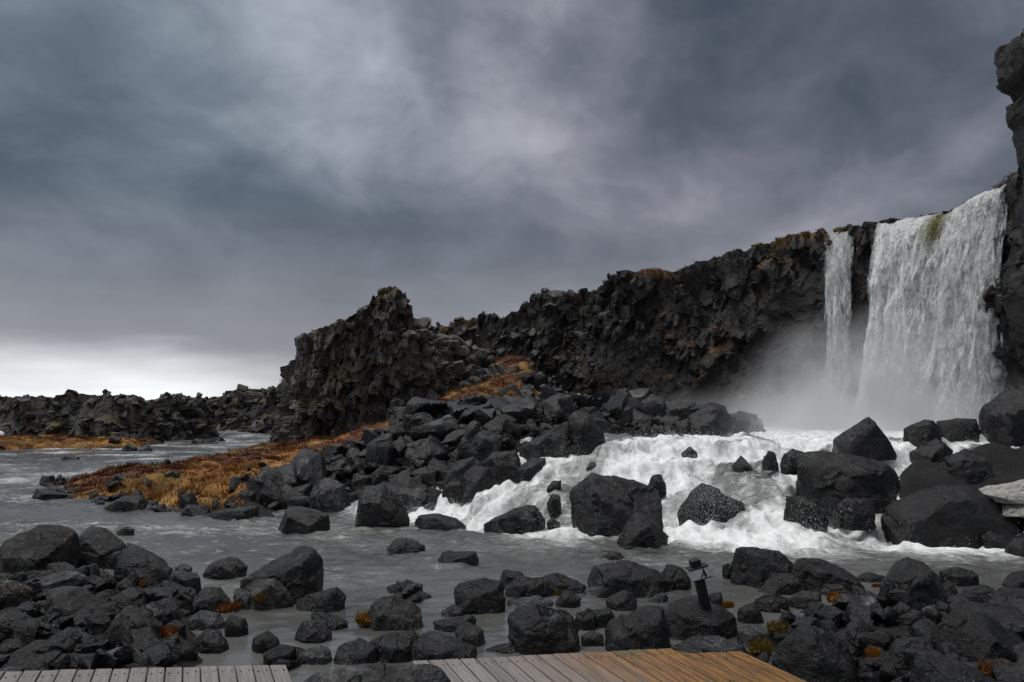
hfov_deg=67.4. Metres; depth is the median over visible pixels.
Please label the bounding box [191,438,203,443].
boulder
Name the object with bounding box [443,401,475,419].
boulder
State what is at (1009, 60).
canyon wall
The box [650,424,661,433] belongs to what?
rock
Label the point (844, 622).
rock
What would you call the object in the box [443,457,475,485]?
rock
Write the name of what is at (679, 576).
rock
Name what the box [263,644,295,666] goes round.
rock
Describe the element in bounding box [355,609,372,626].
moss clump
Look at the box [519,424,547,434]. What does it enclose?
rock
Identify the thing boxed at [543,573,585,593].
rock
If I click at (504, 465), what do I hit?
boulder
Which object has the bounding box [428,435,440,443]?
rock
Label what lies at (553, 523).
rock
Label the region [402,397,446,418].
boulder
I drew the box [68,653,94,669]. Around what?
rock
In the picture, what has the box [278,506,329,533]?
boulder
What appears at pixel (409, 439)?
rock
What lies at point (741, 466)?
rock
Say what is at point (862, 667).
rock
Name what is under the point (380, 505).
boulder
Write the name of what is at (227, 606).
moss clump
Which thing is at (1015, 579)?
rock
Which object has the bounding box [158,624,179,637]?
moss clump
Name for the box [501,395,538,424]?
boulder
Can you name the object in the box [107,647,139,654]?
boulder
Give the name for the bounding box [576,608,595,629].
rock
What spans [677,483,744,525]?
boulder
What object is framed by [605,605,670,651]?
boulder
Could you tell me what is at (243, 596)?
rock
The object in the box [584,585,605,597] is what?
rock
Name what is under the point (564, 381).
boulder
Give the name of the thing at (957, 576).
rock
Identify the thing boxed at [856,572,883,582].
rock
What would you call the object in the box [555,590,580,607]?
rock
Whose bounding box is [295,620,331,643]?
rock
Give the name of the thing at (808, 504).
boulder
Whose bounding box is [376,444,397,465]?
rock
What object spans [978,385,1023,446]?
boulder
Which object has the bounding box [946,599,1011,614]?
boulder
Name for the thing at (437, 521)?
boulder
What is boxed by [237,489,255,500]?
rock
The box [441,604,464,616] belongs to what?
rock
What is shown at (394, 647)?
boulder
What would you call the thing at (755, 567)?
boulder
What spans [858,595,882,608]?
rock
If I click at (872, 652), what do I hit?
moss clump
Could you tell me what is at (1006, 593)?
boulder
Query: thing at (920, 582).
boulder
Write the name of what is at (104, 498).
rock
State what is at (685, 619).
boulder
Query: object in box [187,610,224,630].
rock
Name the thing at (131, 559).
boulder
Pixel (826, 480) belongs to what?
boulder
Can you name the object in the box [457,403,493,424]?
boulder
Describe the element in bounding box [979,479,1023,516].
ice crust
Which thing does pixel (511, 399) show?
boulder
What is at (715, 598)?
rock
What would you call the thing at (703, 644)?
boulder
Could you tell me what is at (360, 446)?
boulder
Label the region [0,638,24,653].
rock
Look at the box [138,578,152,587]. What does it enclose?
moss clump
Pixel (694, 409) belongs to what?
boulder
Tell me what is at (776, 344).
cliff
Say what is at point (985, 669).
moss clump
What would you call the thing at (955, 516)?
boulder
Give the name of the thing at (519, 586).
boulder
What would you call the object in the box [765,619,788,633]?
moss clump
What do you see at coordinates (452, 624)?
rock
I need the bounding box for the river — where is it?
[0,426,1023,681]
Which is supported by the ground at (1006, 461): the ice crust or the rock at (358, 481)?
the rock at (358, 481)
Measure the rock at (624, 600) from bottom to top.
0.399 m
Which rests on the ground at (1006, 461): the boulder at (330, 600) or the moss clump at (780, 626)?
the boulder at (330, 600)
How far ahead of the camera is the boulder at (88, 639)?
7.22 m
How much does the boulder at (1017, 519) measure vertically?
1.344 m
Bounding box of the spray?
[407,415,1018,549]
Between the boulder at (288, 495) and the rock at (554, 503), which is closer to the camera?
the rock at (554, 503)
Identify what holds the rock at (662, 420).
on the ground at (1006, 461)
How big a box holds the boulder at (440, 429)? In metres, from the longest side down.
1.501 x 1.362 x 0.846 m
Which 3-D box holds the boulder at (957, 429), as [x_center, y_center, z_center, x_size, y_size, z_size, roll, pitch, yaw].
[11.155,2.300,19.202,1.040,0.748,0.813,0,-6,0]
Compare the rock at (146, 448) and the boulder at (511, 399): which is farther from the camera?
the rock at (146, 448)
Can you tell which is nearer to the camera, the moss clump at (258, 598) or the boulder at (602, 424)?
the moss clump at (258, 598)
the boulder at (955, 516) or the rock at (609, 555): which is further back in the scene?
the boulder at (955, 516)
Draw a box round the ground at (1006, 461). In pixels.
[0,355,1023,677]
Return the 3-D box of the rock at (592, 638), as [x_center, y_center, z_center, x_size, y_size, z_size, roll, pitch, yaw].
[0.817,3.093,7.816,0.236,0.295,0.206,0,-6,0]
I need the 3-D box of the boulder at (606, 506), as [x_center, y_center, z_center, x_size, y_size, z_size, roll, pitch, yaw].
[2.070,3.380,15.419,1.844,1.474,1.498,0,-6,0]
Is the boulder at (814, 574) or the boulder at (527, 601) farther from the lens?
the boulder at (814, 574)
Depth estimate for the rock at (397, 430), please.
23.25 m
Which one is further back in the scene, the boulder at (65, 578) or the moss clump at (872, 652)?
the boulder at (65, 578)
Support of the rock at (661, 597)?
on the ground at (1006, 461)
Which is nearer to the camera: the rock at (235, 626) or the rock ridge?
the rock at (235, 626)
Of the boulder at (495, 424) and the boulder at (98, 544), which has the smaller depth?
the boulder at (98, 544)
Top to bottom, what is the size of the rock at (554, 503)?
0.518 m
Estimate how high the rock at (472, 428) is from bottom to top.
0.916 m
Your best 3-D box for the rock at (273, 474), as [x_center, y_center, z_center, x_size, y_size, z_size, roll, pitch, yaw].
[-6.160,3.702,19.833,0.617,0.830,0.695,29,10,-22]
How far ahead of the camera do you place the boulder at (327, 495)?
18.65 m
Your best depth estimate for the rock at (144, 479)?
22.31 m
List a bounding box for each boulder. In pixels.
[0,524,84,573]
[0,610,36,638]
[27,571,89,590]
[32,488,67,499]
[41,586,94,621]
[61,454,79,459]
[64,626,98,644]
[78,525,125,568]
[102,605,163,648]
[104,495,147,511]
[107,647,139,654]
[114,543,172,585]
[122,444,136,450]
[171,571,201,593]
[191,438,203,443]
[202,556,247,579]
[211,506,258,520]
[240,546,323,604]
[243,578,293,610]
[257,463,295,487]
[276,484,308,509]
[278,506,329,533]
[291,448,326,490]
[293,484,310,497]
[296,587,346,612]
[304,663,450,681]
[308,478,350,512]
[322,445,348,457]
[333,637,378,665]
[343,439,365,451]
[355,483,409,527]
[360,427,378,443]
[366,596,423,630]
[370,465,399,484]
[370,630,418,662]
[388,415,394,425]
[394,487,428,508]
[399,438,446,470]
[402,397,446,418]
[403,412,434,435]
[407,414,459,441]
[410,631,476,661]
[415,513,465,530]
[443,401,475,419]
[453,395,485,404]
[453,578,503,613]
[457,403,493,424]
[458,465,497,501]
[467,430,502,460]
[475,408,495,423]
[480,450,520,483]
[483,414,516,434]
[484,505,545,534]
[485,395,494,402]
[486,397,507,410]
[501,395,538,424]
[502,418,521,439]
[505,575,552,597]
[507,396,524,403]
[507,595,552,606]
[508,604,580,654]
[519,422,570,460]
[537,384,559,404]
[538,393,573,419]
[541,398,567,424]
[549,376,569,389]
[563,392,587,402]
[568,411,604,454]
[569,472,663,536]
[573,396,601,408]
[587,560,675,597]
[590,391,610,402]
[592,416,609,433]
[604,404,632,422]
[605,387,628,420]
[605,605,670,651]
[617,512,668,549]
[626,397,655,417]
[629,388,651,400]
[633,409,656,429]
[641,394,666,416]
[663,599,736,640]
[665,402,695,419]
[673,635,734,652]
[675,595,722,606]
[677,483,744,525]
[688,402,734,436]
[690,403,704,413]
[731,411,757,429]
[731,547,792,588]
[758,418,763,429]
[758,573,807,594]
[770,613,804,632]
[771,624,858,681]
[783,495,828,532]
[790,558,864,592]
[796,450,900,516]
[832,417,896,460]
[832,626,869,657]
[878,557,947,607]
[881,485,1023,548]
[886,637,932,669]
[909,438,952,463]
[909,651,996,681]
[930,607,1023,662]
[936,418,979,442]
[939,449,993,483]
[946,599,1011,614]
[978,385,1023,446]
[990,587,1023,599]
[1001,503,1023,522]
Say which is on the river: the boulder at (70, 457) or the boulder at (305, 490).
the boulder at (70, 457)
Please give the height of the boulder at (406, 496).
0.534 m
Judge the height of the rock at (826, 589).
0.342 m
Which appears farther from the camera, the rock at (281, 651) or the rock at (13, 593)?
the rock at (13, 593)
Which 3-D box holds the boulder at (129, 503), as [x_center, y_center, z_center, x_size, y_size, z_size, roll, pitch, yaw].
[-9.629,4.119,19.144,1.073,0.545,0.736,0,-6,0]
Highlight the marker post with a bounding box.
[685,557,711,609]
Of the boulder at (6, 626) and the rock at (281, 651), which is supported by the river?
the boulder at (6, 626)
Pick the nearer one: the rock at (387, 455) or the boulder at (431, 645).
the boulder at (431, 645)
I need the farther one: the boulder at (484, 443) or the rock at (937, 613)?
the boulder at (484, 443)
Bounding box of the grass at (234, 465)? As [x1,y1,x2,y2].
[0,171,1016,510]
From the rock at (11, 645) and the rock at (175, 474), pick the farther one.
the rock at (175, 474)
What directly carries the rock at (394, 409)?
on the ground at (1006, 461)
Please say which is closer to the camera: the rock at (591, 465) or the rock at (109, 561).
the rock at (109, 561)
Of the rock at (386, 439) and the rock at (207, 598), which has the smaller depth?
the rock at (207, 598)
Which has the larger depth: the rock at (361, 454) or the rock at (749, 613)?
the rock at (361, 454)
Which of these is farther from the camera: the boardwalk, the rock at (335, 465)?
the rock at (335, 465)
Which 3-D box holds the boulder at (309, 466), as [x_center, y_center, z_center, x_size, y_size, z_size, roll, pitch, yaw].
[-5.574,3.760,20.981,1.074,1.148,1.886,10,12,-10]
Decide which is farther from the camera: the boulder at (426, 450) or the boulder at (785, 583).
the boulder at (426, 450)
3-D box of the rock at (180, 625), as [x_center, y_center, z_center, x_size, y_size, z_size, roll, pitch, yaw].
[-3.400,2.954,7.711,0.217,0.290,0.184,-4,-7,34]
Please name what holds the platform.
on the ground at (1006, 461)
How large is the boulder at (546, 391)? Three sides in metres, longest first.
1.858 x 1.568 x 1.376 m
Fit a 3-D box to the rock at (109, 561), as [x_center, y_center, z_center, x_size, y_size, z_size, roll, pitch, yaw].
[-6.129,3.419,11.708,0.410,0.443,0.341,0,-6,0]
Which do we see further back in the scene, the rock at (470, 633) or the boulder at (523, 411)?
the boulder at (523, 411)
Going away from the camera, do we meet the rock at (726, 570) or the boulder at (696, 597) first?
the boulder at (696, 597)
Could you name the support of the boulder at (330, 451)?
on the ground at (1006, 461)
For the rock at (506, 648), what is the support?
on the ground at (1006, 461)
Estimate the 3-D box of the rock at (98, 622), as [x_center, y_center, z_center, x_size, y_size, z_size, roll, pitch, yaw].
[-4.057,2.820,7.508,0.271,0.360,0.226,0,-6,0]
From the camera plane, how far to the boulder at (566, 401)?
24.49 m
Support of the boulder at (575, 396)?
on the ground at (1006, 461)
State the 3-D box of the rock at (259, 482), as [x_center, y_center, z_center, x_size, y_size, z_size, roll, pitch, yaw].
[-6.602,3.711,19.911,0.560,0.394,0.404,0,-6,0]
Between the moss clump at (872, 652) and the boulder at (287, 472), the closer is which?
the moss clump at (872, 652)
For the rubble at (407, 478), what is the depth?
22.20 m
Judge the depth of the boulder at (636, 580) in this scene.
10.04 m
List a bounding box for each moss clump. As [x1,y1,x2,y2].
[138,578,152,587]
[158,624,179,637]
[213,600,241,612]
[252,593,267,602]
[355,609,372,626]
[554,589,563,595]
[723,600,734,608]
[747,637,773,655]
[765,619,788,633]
[826,590,842,602]
[865,646,880,658]
[872,583,880,586]
[976,658,1010,677]
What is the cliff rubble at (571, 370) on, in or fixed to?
on the ground at (1006, 461)
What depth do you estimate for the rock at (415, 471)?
20.66 m
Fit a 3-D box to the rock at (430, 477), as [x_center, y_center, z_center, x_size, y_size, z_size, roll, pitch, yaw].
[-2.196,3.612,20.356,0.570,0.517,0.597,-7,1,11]
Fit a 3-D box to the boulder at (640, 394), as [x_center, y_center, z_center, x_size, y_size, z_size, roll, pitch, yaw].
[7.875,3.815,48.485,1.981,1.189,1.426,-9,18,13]
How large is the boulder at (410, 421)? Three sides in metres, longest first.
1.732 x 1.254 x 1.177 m
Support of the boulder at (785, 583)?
on the ground at (1006, 461)
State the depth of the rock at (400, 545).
13.17 m
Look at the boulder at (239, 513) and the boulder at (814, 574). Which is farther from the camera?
the boulder at (239, 513)
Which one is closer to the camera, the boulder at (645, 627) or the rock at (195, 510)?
the boulder at (645, 627)
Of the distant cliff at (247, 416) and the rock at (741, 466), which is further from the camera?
the distant cliff at (247, 416)
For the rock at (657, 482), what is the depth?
16.77 m
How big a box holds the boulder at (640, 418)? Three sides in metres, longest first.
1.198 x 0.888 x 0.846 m
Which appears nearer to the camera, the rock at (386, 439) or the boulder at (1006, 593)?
the boulder at (1006, 593)
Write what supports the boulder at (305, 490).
on the ground at (1006, 461)
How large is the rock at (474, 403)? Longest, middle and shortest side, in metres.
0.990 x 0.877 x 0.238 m
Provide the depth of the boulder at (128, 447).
50.90 m
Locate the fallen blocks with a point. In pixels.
(457, 347)
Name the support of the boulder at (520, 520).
in the white water
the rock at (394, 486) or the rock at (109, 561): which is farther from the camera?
the rock at (394, 486)
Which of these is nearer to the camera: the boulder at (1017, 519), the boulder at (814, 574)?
the boulder at (814, 574)
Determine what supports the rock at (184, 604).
on the ground at (1006, 461)
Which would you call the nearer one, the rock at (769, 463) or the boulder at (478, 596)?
the boulder at (478, 596)
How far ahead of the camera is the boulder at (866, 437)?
17.46 m
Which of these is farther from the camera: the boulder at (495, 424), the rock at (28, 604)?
the boulder at (495, 424)
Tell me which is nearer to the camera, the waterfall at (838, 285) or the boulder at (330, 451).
the boulder at (330, 451)
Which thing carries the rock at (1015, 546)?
in the river
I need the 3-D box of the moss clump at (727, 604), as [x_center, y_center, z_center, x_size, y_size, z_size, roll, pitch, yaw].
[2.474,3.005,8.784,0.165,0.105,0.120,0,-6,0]
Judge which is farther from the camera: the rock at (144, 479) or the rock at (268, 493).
the rock at (144, 479)
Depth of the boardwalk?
4.77 m
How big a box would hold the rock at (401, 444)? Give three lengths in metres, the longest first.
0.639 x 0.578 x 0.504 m
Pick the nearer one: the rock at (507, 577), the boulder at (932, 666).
the boulder at (932, 666)
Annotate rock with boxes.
[0,580,33,609]
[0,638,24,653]
[19,601,35,606]
[39,475,54,482]
[50,615,73,628]
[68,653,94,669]
[84,611,111,634]
[100,496,110,501]
[103,551,120,569]
[107,473,129,485]
[115,578,135,591]
[116,526,134,535]
[139,445,152,450]
[139,477,151,487]
[140,605,170,622]
[160,580,191,595]
[164,470,180,477]
[167,620,186,638]
[172,593,192,615]
[174,564,191,571]
[177,488,186,497]
[178,636,197,660]
[180,504,210,515]
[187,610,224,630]
[192,629,228,653]
[193,587,230,612]
[224,615,248,636]
[233,588,250,609]
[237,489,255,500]
[250,476,263,488]
[252,631,279,652]
[258,477,278,505]
[261,466,284,488]
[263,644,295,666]
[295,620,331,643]
[302,645,331,664]
[311,612,347,630]
[326,457,345,470]
[340,456,364,468]
[351,473,371,491]
[355,449,365,458]
[365,433,395,456]
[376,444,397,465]
[380,481,401,492]
[387,421,404,439]
[387,538,424,553]
[389,436,413,447]
[392,406,404,418]
[392,592,405,598]
[395,436,409,455]
[406,592,430,598]
[412,468,422,476]
[416,467,438,486]
[427,458,450,480]
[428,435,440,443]
[433,615,475,632]
[438,551,478,565]
[441,481,465,502]
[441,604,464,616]
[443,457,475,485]
[455,622,485,646]
[457,402,480,405]
[458,421,479,443]
[486,642,517,653]
[491,592,505,612]
[500,569,523,588]
[517,457,545,480]
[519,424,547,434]
[535,577,558,595]
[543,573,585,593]
[546,480,560,492]
[547,494,560,517]
[547,518,559,529]
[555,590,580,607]
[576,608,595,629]
[581,630,603,645]
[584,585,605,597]
[586,462,595,471]
[592,608,614,627]
[600,551,625,559]
[606,590,636,610]
[648,474,666,497]
[648,592,667,602]
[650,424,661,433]
[656,415,680,426]
[662,564,690,589]
[681,447,697,457]
[709,592,723,603]
[722,563,730,578]
[732,455,752,472]
[737,602,763,623]
[737,624,774,647]
[755,592,789,612]
[762,451,778,470]
[780,449,804,474]
[788,590,821,609]
[819,584,849,595]
[833,497,875,530]
[841,618,846,626]
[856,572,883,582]
[857,657,868,672]
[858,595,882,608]
[898,609,922,626]
[903,419,941,447]
[920,604,942,623]
[939,567,978,585]
[943,580,957,594]
[976,584,994,593]
[981,531,1007,548]
[1002,570,1023,587]
[1004,538,1023,556]
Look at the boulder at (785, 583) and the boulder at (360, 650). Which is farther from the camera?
the boulder at (785, 583)
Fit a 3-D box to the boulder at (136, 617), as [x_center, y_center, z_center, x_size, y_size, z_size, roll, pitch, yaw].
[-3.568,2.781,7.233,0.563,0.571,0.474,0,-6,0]
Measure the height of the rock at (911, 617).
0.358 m
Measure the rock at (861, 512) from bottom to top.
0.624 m
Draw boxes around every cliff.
[194,388,279,431]
[430,167,1023,427]
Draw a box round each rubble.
[0,273,615,440]
[0,371,765,513]
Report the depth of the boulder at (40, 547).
11.07 m
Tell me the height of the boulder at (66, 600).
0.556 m
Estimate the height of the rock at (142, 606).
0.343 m
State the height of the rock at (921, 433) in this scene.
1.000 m
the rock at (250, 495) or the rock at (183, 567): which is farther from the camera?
the rock at (250, 495)
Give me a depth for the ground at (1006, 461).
21.26 m
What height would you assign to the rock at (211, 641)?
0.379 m
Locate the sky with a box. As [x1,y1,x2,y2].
[0,0,1023,399]
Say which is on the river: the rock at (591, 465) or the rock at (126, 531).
the rock at (126, 531)
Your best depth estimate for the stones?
7.44 m
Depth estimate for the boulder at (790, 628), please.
8.03 m
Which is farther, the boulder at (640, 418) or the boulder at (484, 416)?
the boulder at (640, 418)
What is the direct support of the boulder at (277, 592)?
on the ground at (1006, 461)
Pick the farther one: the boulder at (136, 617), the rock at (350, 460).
the rock at (350, 460)
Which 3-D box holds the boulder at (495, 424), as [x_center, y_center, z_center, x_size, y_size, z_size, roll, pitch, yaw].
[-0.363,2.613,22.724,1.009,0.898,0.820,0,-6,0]
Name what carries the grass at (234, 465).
on the ground at (1006, 461)
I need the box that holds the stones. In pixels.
[0,562,1023,681]
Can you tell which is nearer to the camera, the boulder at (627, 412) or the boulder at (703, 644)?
the boulder at (703, 644)
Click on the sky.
(191, 190)
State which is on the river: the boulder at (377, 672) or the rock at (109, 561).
the boulder at (377, 672)
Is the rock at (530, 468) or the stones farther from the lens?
the rock at (530, 468)
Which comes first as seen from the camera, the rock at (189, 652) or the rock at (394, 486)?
the rock at (189, 652)
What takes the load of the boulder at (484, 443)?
on the ground at (1006, 461)
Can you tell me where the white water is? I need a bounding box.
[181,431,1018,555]
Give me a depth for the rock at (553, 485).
17.77 m
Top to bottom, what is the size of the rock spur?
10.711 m
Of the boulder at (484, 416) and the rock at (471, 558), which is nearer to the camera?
the rock at (471, 558)
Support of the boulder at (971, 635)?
on the ground at (1006, 461)
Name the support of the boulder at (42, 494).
on the ground at (1006, 461)
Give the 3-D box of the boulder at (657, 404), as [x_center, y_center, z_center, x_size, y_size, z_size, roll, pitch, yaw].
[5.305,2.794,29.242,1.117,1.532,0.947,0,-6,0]
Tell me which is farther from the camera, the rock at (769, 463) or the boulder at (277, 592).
the rock at (769, 463)
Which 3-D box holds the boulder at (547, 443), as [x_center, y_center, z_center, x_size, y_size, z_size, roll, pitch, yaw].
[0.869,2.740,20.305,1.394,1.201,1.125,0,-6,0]
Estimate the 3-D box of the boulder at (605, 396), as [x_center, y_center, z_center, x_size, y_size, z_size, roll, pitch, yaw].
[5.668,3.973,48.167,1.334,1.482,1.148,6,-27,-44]
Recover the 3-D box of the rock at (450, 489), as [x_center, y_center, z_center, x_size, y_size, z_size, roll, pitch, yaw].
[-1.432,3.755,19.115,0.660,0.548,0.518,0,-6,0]
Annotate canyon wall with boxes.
[994,29,1023,344]
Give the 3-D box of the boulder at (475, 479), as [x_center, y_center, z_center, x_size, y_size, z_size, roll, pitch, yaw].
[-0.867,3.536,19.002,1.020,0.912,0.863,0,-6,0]
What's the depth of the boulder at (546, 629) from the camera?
7.55 m
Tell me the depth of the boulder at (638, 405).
28.72 m
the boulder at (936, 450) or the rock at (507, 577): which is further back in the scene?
the boulder at (936, 450)
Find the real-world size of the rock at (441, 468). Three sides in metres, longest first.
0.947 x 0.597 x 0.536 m
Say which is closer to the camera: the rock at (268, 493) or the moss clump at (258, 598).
the moss clump at (258, 598)
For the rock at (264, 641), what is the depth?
7.52 m
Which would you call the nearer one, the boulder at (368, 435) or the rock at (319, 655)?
the rock at (319, 655)
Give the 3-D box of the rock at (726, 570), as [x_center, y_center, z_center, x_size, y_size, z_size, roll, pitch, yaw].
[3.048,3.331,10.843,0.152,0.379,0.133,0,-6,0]
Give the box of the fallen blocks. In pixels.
[311,286,520,405]
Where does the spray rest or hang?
on the white water
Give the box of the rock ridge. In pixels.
[0,392,220,440]
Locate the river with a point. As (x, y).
(362, 582)
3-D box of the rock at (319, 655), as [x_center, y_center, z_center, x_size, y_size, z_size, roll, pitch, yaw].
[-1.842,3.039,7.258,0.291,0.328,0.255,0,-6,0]
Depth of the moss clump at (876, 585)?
10.37 m
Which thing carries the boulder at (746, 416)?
on the ground at (1006, 461)
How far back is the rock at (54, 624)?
7.72 m
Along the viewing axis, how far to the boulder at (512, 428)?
22.04 m
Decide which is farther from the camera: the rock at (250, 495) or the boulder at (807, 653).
the rock at (250, 495)
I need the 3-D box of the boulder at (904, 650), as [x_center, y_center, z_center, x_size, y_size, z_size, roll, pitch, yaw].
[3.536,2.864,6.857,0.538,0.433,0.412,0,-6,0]
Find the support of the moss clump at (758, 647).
on the stones
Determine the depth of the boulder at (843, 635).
7.03 m
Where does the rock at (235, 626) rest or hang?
on the ground at (1006, 461)
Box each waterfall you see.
[821,231,853,427]
[845,184,1006,428]
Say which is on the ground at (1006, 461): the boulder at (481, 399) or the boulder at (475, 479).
the boulder at (481, 399)
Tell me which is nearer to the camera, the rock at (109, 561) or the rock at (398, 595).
the rock at (398, 595)
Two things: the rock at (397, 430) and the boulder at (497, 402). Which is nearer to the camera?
the rock at (397, 430)
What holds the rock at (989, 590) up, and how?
on the river
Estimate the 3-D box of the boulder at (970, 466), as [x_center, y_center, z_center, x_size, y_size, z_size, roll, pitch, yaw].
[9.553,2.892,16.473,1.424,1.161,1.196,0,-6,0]
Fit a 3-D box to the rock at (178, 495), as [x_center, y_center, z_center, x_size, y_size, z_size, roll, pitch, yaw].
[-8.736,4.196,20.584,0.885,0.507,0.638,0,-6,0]
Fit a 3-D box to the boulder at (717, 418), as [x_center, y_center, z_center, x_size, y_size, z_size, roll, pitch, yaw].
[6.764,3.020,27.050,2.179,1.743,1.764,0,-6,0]
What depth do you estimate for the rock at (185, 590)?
9.38 m
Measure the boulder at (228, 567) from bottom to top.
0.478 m
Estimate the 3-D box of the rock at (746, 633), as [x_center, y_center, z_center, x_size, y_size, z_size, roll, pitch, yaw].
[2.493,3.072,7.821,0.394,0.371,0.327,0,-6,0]
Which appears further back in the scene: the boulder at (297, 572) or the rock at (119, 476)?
the rock at (119, 476)
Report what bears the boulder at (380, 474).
on the ground at (1006, 461)
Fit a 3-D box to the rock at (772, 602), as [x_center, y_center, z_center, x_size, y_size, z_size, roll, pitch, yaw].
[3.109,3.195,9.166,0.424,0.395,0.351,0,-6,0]
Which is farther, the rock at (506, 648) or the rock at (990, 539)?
the rock at (990, 539)
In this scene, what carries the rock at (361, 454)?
on the ground at (1006, 461)
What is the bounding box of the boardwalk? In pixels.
[0,665,291,681]
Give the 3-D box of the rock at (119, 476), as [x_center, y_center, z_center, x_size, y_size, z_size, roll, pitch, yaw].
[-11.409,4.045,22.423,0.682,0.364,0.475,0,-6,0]
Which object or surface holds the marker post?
on the boulder at (685, 619)
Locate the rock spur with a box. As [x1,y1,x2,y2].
[267,286,490,442]
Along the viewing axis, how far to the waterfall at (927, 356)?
39.60 m
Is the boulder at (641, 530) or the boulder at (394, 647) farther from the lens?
the boulder at (641, 530)
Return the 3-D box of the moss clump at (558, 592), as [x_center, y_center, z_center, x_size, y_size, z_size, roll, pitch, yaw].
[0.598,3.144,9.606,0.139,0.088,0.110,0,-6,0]
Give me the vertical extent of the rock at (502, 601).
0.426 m
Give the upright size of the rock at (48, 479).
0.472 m
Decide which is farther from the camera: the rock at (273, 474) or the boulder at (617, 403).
the boulder at (617, 403)
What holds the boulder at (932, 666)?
on the ground at (1006, 461)
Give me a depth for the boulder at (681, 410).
28.86 m
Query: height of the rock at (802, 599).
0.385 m
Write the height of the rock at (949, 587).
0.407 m
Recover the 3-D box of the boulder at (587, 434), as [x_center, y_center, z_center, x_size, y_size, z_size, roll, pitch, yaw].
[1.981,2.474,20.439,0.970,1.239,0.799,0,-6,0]
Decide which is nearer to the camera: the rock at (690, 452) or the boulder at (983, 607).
the boulder at (983, 607)
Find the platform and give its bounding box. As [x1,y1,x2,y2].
[412,648,806,681]
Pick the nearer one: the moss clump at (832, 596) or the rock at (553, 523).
the moss clump at (832, 596)
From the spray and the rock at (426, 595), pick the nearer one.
the rock at (426, 595)
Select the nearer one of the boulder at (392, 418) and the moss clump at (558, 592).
the moss clump at (558, 592)
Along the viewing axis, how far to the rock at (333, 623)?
8.38 m
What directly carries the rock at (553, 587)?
on the ground at (1006, 461)
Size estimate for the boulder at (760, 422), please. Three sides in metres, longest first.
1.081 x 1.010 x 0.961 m
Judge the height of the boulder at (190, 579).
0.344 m
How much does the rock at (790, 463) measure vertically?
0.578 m
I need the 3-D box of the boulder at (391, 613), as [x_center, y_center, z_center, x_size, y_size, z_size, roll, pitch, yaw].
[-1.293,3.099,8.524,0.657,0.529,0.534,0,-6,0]
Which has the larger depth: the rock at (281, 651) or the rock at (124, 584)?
the rock at (124, 584)
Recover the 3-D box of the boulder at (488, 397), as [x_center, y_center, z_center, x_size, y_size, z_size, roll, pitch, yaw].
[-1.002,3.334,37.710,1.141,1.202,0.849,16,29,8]
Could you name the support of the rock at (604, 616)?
on the ground at (1006, 461)
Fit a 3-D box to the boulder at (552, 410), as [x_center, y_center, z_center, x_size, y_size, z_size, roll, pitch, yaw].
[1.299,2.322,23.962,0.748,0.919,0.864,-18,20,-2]
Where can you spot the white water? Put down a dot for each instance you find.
(759, 485)
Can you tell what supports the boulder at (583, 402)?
on the ground at (1006, 461)

